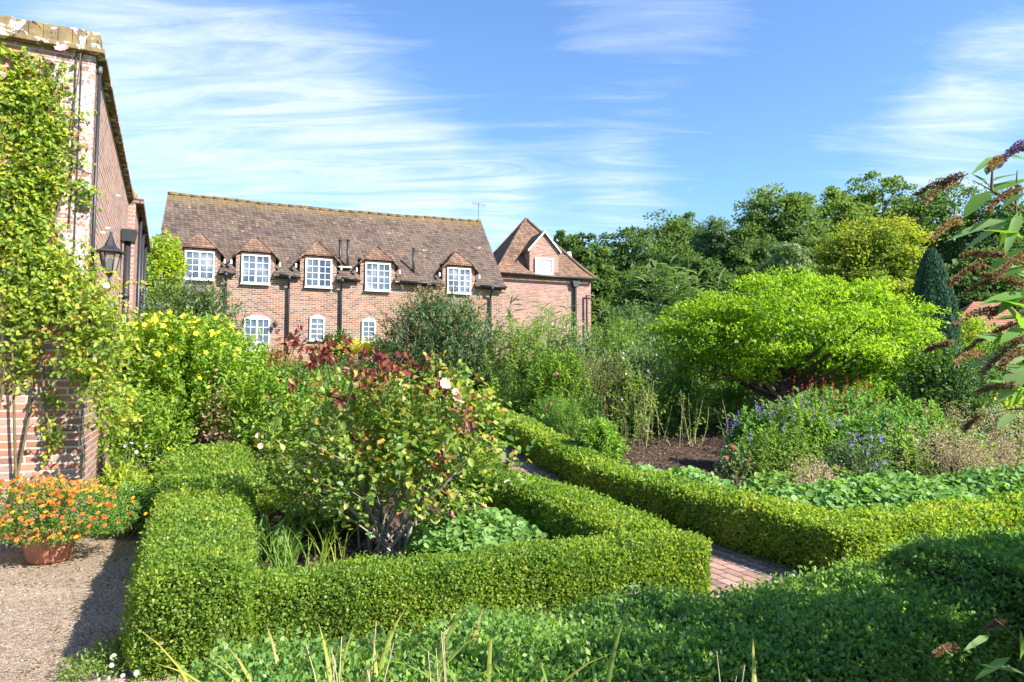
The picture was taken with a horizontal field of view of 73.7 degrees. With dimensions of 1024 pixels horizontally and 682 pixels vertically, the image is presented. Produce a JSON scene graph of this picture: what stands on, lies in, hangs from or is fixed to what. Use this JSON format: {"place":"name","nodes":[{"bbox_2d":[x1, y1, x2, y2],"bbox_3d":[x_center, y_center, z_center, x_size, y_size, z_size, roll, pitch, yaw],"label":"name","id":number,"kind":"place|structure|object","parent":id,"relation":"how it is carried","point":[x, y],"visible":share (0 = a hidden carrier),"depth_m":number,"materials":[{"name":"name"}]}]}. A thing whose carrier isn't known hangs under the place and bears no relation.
{"place":"outdoors","nodes":[
{"label":"outdoors","id":0,"kind":"place"},
{"bbox_2d":[0,527,164,681],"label":"gravel path","id":1,"kind":"structure","parent":0,"point":[35,596],"depth_m":4.87,"materials":[{"name":"beige gravel"}]},
{"bbox_2d":[16,519,81,564],"bbox_3d":[-4.184,1.822,6.178,0.500,0.325,0.500,0,-4,0],"label":"flower pot","id":2,"kind":"object","parent":1,"relation":"on","point":[42,554],"visible":0.49,"depth_m":6.02,"materials":[{"name":"ceramic"}]},
{"bbox_2d":[0,472,146,549],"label":"potted flowers","id":3,"kind":"object","parent":2,"relation":"in","point":[51,505],"visible":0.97,"depth_m":6.05,"materials":[{"name":"orange plant"}]},
{"bbox_2d":[0,529,796,681],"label":"fallen leaves","id":4,"kind":"object","parent":1,"relation":"on","point":[102,629],"visible":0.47,"depth_m":5.49,"materials":[{"name":"plant"}]},
{"bbox_2d":[0,0,1023,292],"label":"sky","id":5,"kind":"structure","parent":0,"point":[596,117],"materials":[{"name":"blue"}]},
{"bbox_2d":[86,361,1021,649],"bbox_3d":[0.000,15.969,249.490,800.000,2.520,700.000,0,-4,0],"label":"ground","id":6,"kind":"structure","parent":0,"point":[700,453],"depth_m":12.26,"materials":[{"name":"soil"}]},
{"bbox_2d":[0,14,137,548],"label":"garden building","id":7,"kind":"structure","parent":6,"relation":"on","point":[74,457],"depth_m":7.05,"materials":[{"name":"brick"}]},
{"bbox_2d":[0,41,150,509],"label":"climbing rose","id":8,"kind":"object","parent":7,"relation":"attached to","point":[39,283],"visible":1,"depth_m":6.75,"materials":[{"name":"green plant"}]},
{"bbox_2d":[87,231,126,281],"bbox_3d":[-4.266,-0.860,7.210,0.351,0.614,0.274,2,-4,-26],"label":"wall lantern","id":9,"kind":"object","parent":7,"relation":"attached to","point":[110,252],"depth_m":7.17,"materials":[{"name":"black metal"}]},
{"bbox_2d":[46,622,147,681],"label":"daisy plant","id":10,"kind":"object","parent":6,"relation":"on","point":[110,653],"visible":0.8,"depth_m":3.73,"materials":[{"name":"green plant"}]},
{"bbox_2d":[88,480,154,540],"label":"clipped box bush","id":11,"kind":"object","parent":6,"relation":"on","point":[139,492],"visible":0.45,"depth_m":7.05,"materials":[{"name":"green plant"}]},
{"bbox_2d":[91,457,161,508],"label":"pale fern","id":12,"kind":"object","parent":6,"relation":"on","point":[114,478],"visible":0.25,"depth_m":7.75,"materials":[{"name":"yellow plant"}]},
{"bbox_2d":[126,190,150,373],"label":"garden building","id":13,"kind":"structure","parent":6,"relation":"on","point":[141,247],"depth_m":13.82,"materials":[{"name":"red brick"}]},
{"bbox_2d":[96,381,198,486],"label":"leafy perennial","id":14,"kind":"object","parent":6,"relation":"on","point":[150,408],"visible":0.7,"depth_m":8.76,"materials":[{"name":"green plant"}]},
{"bbox_2d":[145,226,189,318],"bbox_3d":[-10.883,-1.306,21.055,1.764,4.617,1.843,0,-4,0],"label":"yellow green tree","id":15,"kind":"object","parent":6,"relation":"on","point":[160,259],"visible":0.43,"depth_m":20.93,"materials":[{"name":"green plant"}]},
{"bbox_2d":[114,440,260,681],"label":"box hedge","id":16,"kind":"object","parent":6,"relation":"on","point":[196,557],"visible":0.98,"depth_m":3.99,"materials":[{"name":"green plant"}]},
{"bbox_2d":[107,306,277,461],"bbox_3d":[-5.449,0.637,10.972,3.619,2.449,2.580,0,-4,0],"label":"tall leafy bush","id":17,"kind":"object","parent":6,"relation":"on","point":[185,364],"visible":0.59,"depth_m":10.53,"materials":[{"name":"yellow plant"}]},
{"bbox_2d":[139,272,263,388],"bbox_3d":[-7.188,-0.060,15.541,2.942,3.051,2.572,0,-4,0],"label":"butterfly bush","id":18,"kind":"object","parent":6,"relation":"on","point":[208,301],"visible":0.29,"depth_m":15.32,"materials":[{"name":"green plant"}]},
{"bbox_2d":[208,360,322,462],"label":"leafy perennial","id":19,"kind":"object","parent":6,"relation":"on","point":[257,407],"visible":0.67,"depth_m":9.96,"materials":[{"name":"green plant"}]},
{"bbox_2d":[248,456,310,502],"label":"green groundcover","id":20,"kind":"object","parent":6,"relation":"on","point":[260,472],"visible":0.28,"depth_m":8.59,"materials":[{"name":"green plant"}]},
{"bbox_2d":[253,507,310,561],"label":"grass clump","id":21,"kind":"object","parent":6,"relation":"on","point":[263,530],"visible":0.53,"depth_m":6.33,"materials":[{"name":"green plant"}]},
{"bbox_2d":[256,527,312,569],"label":"grass tuft","id":22,"kind":"object","parent":6,"relation":"on","point":[285,559],"visible":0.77,"depth_m":5.80,"materials":[{"name":"green plant"}]},
{"bbox_2d":[255,480,344,520],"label":"golden groundcover","id":23,"kind":"object","parent":6,"relation":"on","point":[276,504],"visible":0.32,"depth_m":8.06,"materials":[{"name":"green plant"}]},
{"bbox_2d":[134,621,469,681],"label":"strap leaf clump","id":24,"kind":"object","parent":6,"relation":"on","point":[249,678],"visible":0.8,"depth_m":2.46,"materials":[{"name":"green plant"}]},
{"bbox_2d":[262,358,351,413],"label":"leafy perennial","id":25,"kind":"object","parent":6,"relation":"on","point":[295,373],"visible":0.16,"depth_m":14.35,"materials":[{"name":"green plant"}]},
{"bbox_2d":[271,500,387,538],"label":"green groundcover","id":26,"kind":"object","parent":6,"relation":"on","point":[309,526],"visible":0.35,"depth_m":7.25,"materials":[{"name":"green plant"}]},
{"bbox_2d":[309,328,357,368],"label":"dark shrub","id":27,"kind":"object","parent":6,"relation":"on","point":[339,336],"visible":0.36,"depth_m":23.86,"materials":[{"name":"green plant"}]},
{"bbox_2d":[160,192,506,362],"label":"brick house","id":28,"kind":"structure","parent":6,"relation":"on","point":[314,271],"depth_m":28.01,"materials":[{"name":"brick"}]},
{"bbox_2d":[244,315,269,350],"bbox_3d":[-9.812,-0.283,26.241,0.998,1.425,0.150,1,-4,-21],"label":"window","id":29,"kind":"structure","parent":28,"relation":"in","point":[257,321],"depth_m":26.27,"materials":[{"name":"white paint"}]},
{"bbox_2d":[318,335,399,390],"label":"yellow daisy clump","id":30,"kind":"object","parent":6,"relation":"on","point":[368,347],"visible":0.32,"depth_m":17.36,"materials":[{"name":"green plant"}]},
{"bbox_2d":[283,373,450,453],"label":"leafy perennial","id":31,"kind":"object","parent":6,"relation":"on","point":[342,381],"visible":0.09,"depth_m":11.31,"materials":[{"name":"green plant"}]},
{"bbox_2d":[243,324,542,558],"bbox_3d":[-1.203,0.980,6.552,2.981,2.196,2.029,0,-4,0],"label":"rose bush","id":32,"kind":"object","parent":6,"relation":"on","point":[396,435],"visible":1,"depth_m":6.27,"materials":[{"name":"green plant"}]},
{"bbox_2d":[364,279,512,397],"bbox_3d":[-1.702,0.049,16.977,3.817,3.207,3.416,0,-4,0],"label":"butterfly bush","id":33,"kind":"object","parent":6,"relation":"on","point":[445,316],"visible":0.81,"depth_m":16.42,"materials":[{"name":"green plant"}]},
{"bbox_2d":[333,597,587,681],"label":"strap leaf clump","id":34,"kind":"object","parent":6,"relation":"on","point":[439,658],"visible":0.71,"depth_m":2.61,"materials":[{"name":"green plant"}]},
{"bbox_2d":[309,604,629,681],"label":"strap leaf clump","id":35,"kind":"object","parent":6,"relation":"on","point":[608,674],"visible":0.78,"depth_m":2.50,"materials":[{"name":"green plant"}]},
{"bbox_2d":[402,506,547,560],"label":"scalloped leaf clump","id":36,"kind":"object","parent":6,"relation":"on","point":[478,527],"visible":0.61,"depth_m":6.13,"materials":[{"name":"green plant"}]},
{"bbox_2d":[250,523,716,647],"bbox_3d":[-0.081,1.669,4.796,3.367,0.546,0.669,1,-4,-21],"label":"box hedge","id":37,"kind":"object","parent":6,"relation":"on","point":[384,592],"visible":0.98,"depth_m":4.55,"materials":[{"name":"green plant"}]},
{"bbox_2d":[478,310,557,407],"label":"tall border plant","id":38,"kind":"object","parent":6,"relation":"on","point":[517,359],"visible":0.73,"depth_m":15.86,"materials":[{"name":"green plant"}]},
{"bbox_2d":[360,380,676,554],"bbox_3d":[-1.220,1.464,11.486,0.908,1.790,12.908,1,-4,-21],"label":"box hedge","id":39,"kind":"object","parent":6,"relation":"on","point":[549,507],"visible":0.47,"depth_m":6.55,"materials":[{"name":"green plant"}]},
{"bbox_2d":[493,218,596,363],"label":"brick house","id":40,"kind":"structure","parent":6,"relation":"on","point":[535,263],"depth_m":34.50,"materials":[{"name":"brick"}]},
{"bbox_2d":[512,336,597,431],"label":"tall border plant","id":41,"kind":"object","parent":6,"relation":"on","point":[551,367],"visible":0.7,"depth_m":14.05,"materials":[{"name":"green plant"}]},
{"bbox_2d":[519,301,594,383],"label":"tall border plant","id":42,"kind":"object","parent":6,"relation":"on","point":[555,329],"visible":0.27,"depth_m":17.04,"materials":[{"name":"green plant"}]},
{"bbox_2d":[544,396,590,439],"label":"feathery plant","id":43,"kind":"object","parent":6,"relation":"on","point":[569,417],"visible":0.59,"depth_m":12.24,"materials":[{"name":"green plant"}]},
{"bbox_2d":[530,321,614,409],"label":"tall border plant","id":44,"kind":"object","parent":6,"relation":"on","point":[570,338],"visible":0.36,"depth_m":15.26,"materials":[{"name":"green plant"}]},
{"bbox_2d":[562,386,604,438],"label":"tall border plant","id":45,"kind":"object","parent":6,"relation":"on","point":[591,407],"visible":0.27,"depth_m":12.47,"materials":[{"name":"green plant"}]},
{"bbox_2d":[167,556,1023,681],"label":"hedge","id":46,"kind":"object","parent":6,"relation":"on","point":[852,621],"visible":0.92,"depth_m":3.04,"materials":[{"name":"green plant"}]},
{"bbox_2d":[571,231,621,342],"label":"broadleaf tree","id":47,"kind":"object","parent":6,"relation":"on","point":[588,258],"visible":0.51,"depth_m":47.42,"materials":[{"name":"green plant"}]},
{"bbox_2d":[558,344,638,421],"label":"tall border plant","id":48,"kind":"object","parent":6,"relation":"on","point":[600,388],"visible":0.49,"depth_m":14.05,"materials":[{"name":"plant"}]},
{"bbox_2d":[572,411,632,465],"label":"bright leafy plant","id":49,"kind":"object","parent":6,"relation":"on","point":[600,437],"visible":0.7,"depth_m":10.50,"materials":[{"name":"green plant"}]},
{"bbox_2d":[575,311,664,412],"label":"tall border plant","id":50,"kind":"object","parent":6,"relation":"on","point":[616,340],"visible":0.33,"depth_m":16.95,"materials":[{"name":"green plant"}]},
{"bbox_2d":[588,296,657,366],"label":"garden shrub","id":51,"kind":"object","parent":6,"relation":"on","point":[627,310],"visible":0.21,"depth_m":26.90,"materials":[{"name":"green plant"}]},
{"bbox_2d":[602,372,656,449],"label":"dry stalks","id":52,"kind":"object","parent":6,"relation":"on","point":[635,437],"visible":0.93,"depth_m":13.16,"materials":[{"name":"plant"}]},
{"bbox_2d":[593,361,665,438],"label":"tall border plant","id":53,"kind":"object","parent":6,"relation":"on","point":[629,417],"visible":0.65,"depth_m":14.00,"materials":[{"name":"green plant"}]},
{"bbox_2d":[593,340,678,434],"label":"tall border plant","id":54,"kind":"object","parent":6,"relation":"on","point":[645,365],"visible":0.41,"depth_m":14.40,"materials":[{"name":"green plant"}]},
{"bbox_2d":[595,225,679,330],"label":"broadleaf tree","id":55,"kind":"object","parent":6,"relation":"on","point":[635,244],"visible":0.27,"depth_m":55.00,"materials":[{"name":"green plant"}]},
{"bbox_2d":[598,264,700,341],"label":"broadleaf tree","id":56,"kind":"object","parent":6,"relation":"on","point":[638,294],"visible":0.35,"depth_m":41.16,"materials":[{"name":"green plant"}]},
{"bbox_2d":[419,374,894,573],"bbox_3d":[0.118,1.427,12.697,0.848,2.016,15.584,1,-4,-21],"label":"box hedge","id":57,"kind":"object","parent":6,"relation":"on","point":[788,531],"visible":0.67,"depth_m":6.89,"materials":[{"name":"green plant"}]},
{"bbox_2d":[619,309,701,387],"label":"tall border plant","id":58,"kind":"object","parent":6,"relation":"on","point":[655,339],"visible":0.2,"depth_m":18.39,"materials":[{"name":"green plant"}]},
{"bbox_2d":[641,208,707,268],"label":"broadleaf tree","id":59,"kind":"object","parent":6,"relation":"on","point":[677,231],"visible":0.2,"depth_m":70.74,"materials":[{"name":"green plant"}]},
{"bbox_2d":[644,364,716,437],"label":"tall border plant","id":60,"kind":"object","parent":6,"relation":"on","point":[678,383],"visible":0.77,"depth_m":14.38,"materials":[{"name":"green plant"}]},
{"bbox_2d":[628,462,737,488],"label":"broad leaf clump","id":61,"kind":"object","parent":6,"relation":"on","point":[690,472],"visible":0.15,"depth_m":8.78,"materials":[{"name":"green plant"}]},
{"bbox_2d":[642,381,728,447],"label":"dry stalks","id":62,"kind":"object","parent":6,"relation":"on","point":[682,422],"visible":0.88,"depth_m":13.48,"materials":[{"name":"plant"}]},
{"bbox_2d":[673,251,736,346],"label":"broadleaf tree","id":63,"kind":"object","parent":6,"relation":"on","point":[711,274],"visible":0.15,"depth_m":45.61,"materials":[{"name":"green plant"}]},
{"bbox_2d":[683,214,734,265],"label":"tree","id":64,"kind":"object","parent":6,"relation":"on","point":[714,234],"visible":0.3,"depth_m":51.74,"materials":[{"name":"green plant"}]},
{"bbox_2d":[711,441,756,485],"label":"rose","id":65,"kind":"object","parent":6,"relation":"on","point":[728,463],"visible":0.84,"depth_m":9.53,"materials":[{"name":"green plant"}]},
{"bbox_2d":[710,221,785,345],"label":"broadleaf tree","id":66,"kind":"object","parent":6,"relation":"on","point":[746,253],"visible":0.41,"depth_m":49.33,"materials":[{"name":"green plant"}]},
{"bbox_2d":[724,405,777,471],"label":"tall border plant","id":67,"kind":"object","parent":6,"relation":"on","point":[749,422],"visible":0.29,"depth_m":11.47,"materials":[{"name":"green leaves"},{"name":"purple flowers"}]},
{"bbox_2d":[722,395,841,487],"bbox_3d":[3.957,1.570,10.243,1.793,1.554,1.065,0,-4,0],"label":"purple salvia","id":68,"kind":"object","parent":6,"relation":"on","point":[781,455],"visible":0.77,"depth_m":10.11,"materials":[{"name":"green plant"}]},
{"bbox_2d":[746,241,824,344],"bbox_3d":[13.630,-1.705,34.207,3.634,6.680,3.465,3,-5,-44],"label":"silvery tree","id":69,"kind":"object","parent":6,"relation":"on","point":[795,253],"visible":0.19,"depth_m":33.87,"materials":[{"name":"green plant"}]},
{"bbox_2d":[729,181,843,259],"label":"broadleaf tree","id":70,"kind":"object","parent":6,"relation":"on","point":[790,221],"visible":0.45,"depth_m":58.90,"materials":[{"name":"green plant"}]},
{"bbox_2d":[643,263,951,419],"bbox_3d":[6.211,0.332,14.736,5.852,4.049,5.225,3,-5,-42],"label":"spreading maple","id":71,"kind":"object","parent":6,"relation":"on","point":[735,323],"visible":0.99,"depth_m":14.08,"materials":[{"name":"green plant"}]},
{"bbox_2d":[748,394,854,472],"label":"tall border plant","id":72,"kind":"object","parent":6,"relation":"on","point":[795,409],"visible":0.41,"depth_m":11.03,"materials":[{"name":"green plant"}]},
{"bbox_2d":[737,464,870,504],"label":"broad leaf clump","id":73,"kind":"object","parent":6,"relation":"on","point":[766,479],"visible":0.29,"depth_m":9.02,"materials":[{"name":"green plant"}]},
{"bbox_2d":[790,407,874,471],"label":"tall border plant","id":74,"kind":"object","parent":6,"relation":"on","point":[840,432],"visible":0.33,"depth_m":10.92,"materials":[{"name":"green plant"}]},
{"bbox_2d":[769,376,901,442],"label":"red flowered perennial","id":75,"kind":"object","parent":6,"relation":"on","point":[845,400],"visible":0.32,"depth_m":12.28,"materials":[{"name":"green plant"}]},
{"bbox_2d":[811,185,878,261],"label":"broadleaf tree","id":76,"kind":"object","parent":6,"relation":"on","point":[833,197],"visible":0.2,"depth_m":65.36,"materials":[{"name":"green plant"}]},
{"bbox_2d":[803,359,904,406],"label":"garden shrub","id":77,"kind":"object","parent":6,"relation":"on","point":[878,388],"visible":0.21,"depth_m":19.47,"materials":[{"name":"green plant"}]},
{"bbox_2d":[809,427,903,479],"bbox_3d":[4.561,1.688,9.151,1.127,1.092,1.015,4,-5,-45],"label":"violet aster","id":78,"kind":"object","parent":6,"relation":"on","point":[851,454],"visible":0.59,"depth_m":9.05,"materials":[{"name":"green plant"}]},
{"bbox_2d":[762,469,984,512],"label":"broad leaf clump","id":79,"kind":"object","parent":6,"relation":"on","point":[884,490],"visible":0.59,"depth_m":7.42,"materials":[{"name":"green plant"}]},
{"bbox_2d":[809,209,941,344],"bbox_3d":[19.897,-2.719,38.007,6.809,8.989,6.547,-3,-5,38],"label":"yellowing tree","id":80,"kind":"object","parent":6,"relation":"on","point":[890,248],"visible":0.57,"depth_m":37.07,"materials":[{"name":"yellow plant"}]},
{"bbox_2d":[830,170,938,259],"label":"broadleaf tree","id":81,"kind":"object","parent":6,"relation":"on","point":[869,199],"visible":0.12,"depth_m":68.05,"materials":[{"name":"green plant"}]},
{"bbox_2d":[854,426,936,478],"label":"tall border plant","id":82,"kind":"object","parent":6,"relation":"on","point":[910,448],"visible":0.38,"depth_m":9.47,"materials":[{"name":"green plant"}]},
{"bbox_2d":[843,403,950,473],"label":"tall border plant","id":83,"kind":"object","parent":6,"relation":"on","point":[896,417],"visible":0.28,"depth_m":10.63,"materials":[{"name":"bright green leaves"},{"name":"twig"}]},
{"bbox_2d":[878,390,958,441],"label":"tall border plant","id":84,"kind":"object","parent":6,"relation":"on","point":[915,409],"visible":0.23,"depth_m":12.03,"materials":[{"name":"green plant"}]},
{"bbox_2d":[841,490,1023,563],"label":"box hedge","id":85,"kind":"object","parent":6,"relation":"on","point":[939,515],"visible":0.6,"depth_m":6.11,"materials":[{"name":"green plant"}]},
{"bbox_2d":[908,247,962,393],"bbox_3d":[14.875,-0.600,24.087,1.790,5.491,1.770,0,-4,0],"label":"clipped conifer","id":86,"kind":"object","parent":6,"relation":"on","point":[931,278],"visible":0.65,"depth_m":23.70,"materials":[{"name":"green plant"}]},
{"bbox_2d":[876,177,998,274],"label":"broadleaf tree","id":87,"kind":"object","parent":6,"relation":"on","point":[943,213],"visible":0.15,"depth_m":61.05,"materials":[{"name":"green plant"}]},
{"bbox_2d":[871,332,1012,431],"bbox_3d":[8.627,1.059,13.450,2.727,2.540,1.660,0,-4,0],"label":"dark shrub","id":88,"kind":"object","parent":6,"relation":"on","point":[940,383],"visible":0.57,"depth_m":13.24,"materials":[{"name":"green plant"}]},
{"bbox_2d":[873,521,1023,670],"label":"box hedge","id":89,"kind":"object","parent":6,"relation":"on","point":[993,560],"visible":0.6,"depth_m":3.85,"materials":[{"name":"green plant"}]},
{"bbox_2d":[922,424,1004,483],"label":"tall border plant","id":90,"kind":"object","parent":6,"relation":"on","point":[952,440],"visible":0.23,"depth_m":9.73,"materials":[{"name":"green plant"}]},
{"bbox_2d":[912,139,1023,679],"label":"butterfly bush","id":91,"kind":"object","parent":6,"relation":"on","point":[1011,383],"visible":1,"depth_m":1.94,"materials":[{"name":"green plant"}]},
{"bbox_2d":[947,310,1004,395],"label":"garden shrub","id":92,"kind":"object","parent":6,"relation":"on","point":[977,326],"visible":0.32,"depth_m":24.79,"materials":[{"name":"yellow plant"}]},
{"bbox_2d":[930,460,1023,496],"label":"broad leaf clump","id":93,"kind":"object","parent":6,"relation":"on","point":[1009,479],"visible":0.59,"depth_m":8.43,"materials":[{"name":"green plant"}]},
{"bbox_2d":[930,245,1023,315],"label":"broadleaf tree","id":94,"kind":"object","parent":6,"relation":"on","point":[982,293],"visible":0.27,"depth_m":43.25,"materials":[{"name":"green plant"}]},
{"bbox_2d":[940,186,1023,278],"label":"broadleaf tree","id":95,"kind":"object","parent":6,"relation":"on","point":[992,239],"visible":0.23,"depth_m":58.39,"materials":[{"name":"green plant"}]},
{"bbox_2d":[950,403,1023,468],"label":"tall border plant","id":96,"kind":"object","parent":6,"relation":"on","point":[1012,428],"visible":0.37,"depth_m":11.40,"materials":[{"name":"grey plant"}]},
{"bbox_2d":[957,302,1023,384],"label":"garden shed","id":97,"kind":"structure","parent":6,"relation":"on","point":[972,306],"depth_m":30.80,"materials":[{"name":"red brick"}]},
{"bbox_2d":[960,322,1023,454],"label":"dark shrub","id":98,"kind":"object","parent":6,"relation":"on","point":[1001,345],"visible":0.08,"depth_m":14.48,"materials":[{"name":"green plant"}]},
{"bbox_2d":[343,370,806,597],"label":"brick path","id":99,"kind":"structure","parent":0,"point":[728,572],"depth_m":6.00,"materials":[{"name":"red brick"}]},
{"bbox_2d":[631,253,726,397],"bbox_3d":[5.008,-0.449,20.093,3.018,4.372,1.728,0,-4,0],"label":"tree","id":100,"kind":"object","parent":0,"point":[676,297],"visible":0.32,"depth_m":20.14,"materials":[{"name":"green plant"}]},
{"bbox_2d":[696,381,774,427],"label":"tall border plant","id":101,"kind":"object","parent":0,"point":[728,394],"visible":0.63,"depth_m":15.66,"materials":[{"name":"green plant"}]},
{"bbox_2d":[784,451,846,500],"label":"ornamental grass","id":102,"kind":"object","parent":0,"point":[806,469],"depth_m":8.20,"materials":[{"name":"plant"}]},
{"bbox_2d":[884,420,985,478],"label":"ornamental grass","id":103,"kind":"object","parent":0,"point":[931,438],"depth_m":9.41,"materials":[{"name":"plant"}]},
{"bbox_2d":[925,427,1023,489],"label":"ornamental grass","id":104,"kind":"object","parent":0,"point":[984,457],"depth_m":9.08,"materials":[{"name":"plant"}]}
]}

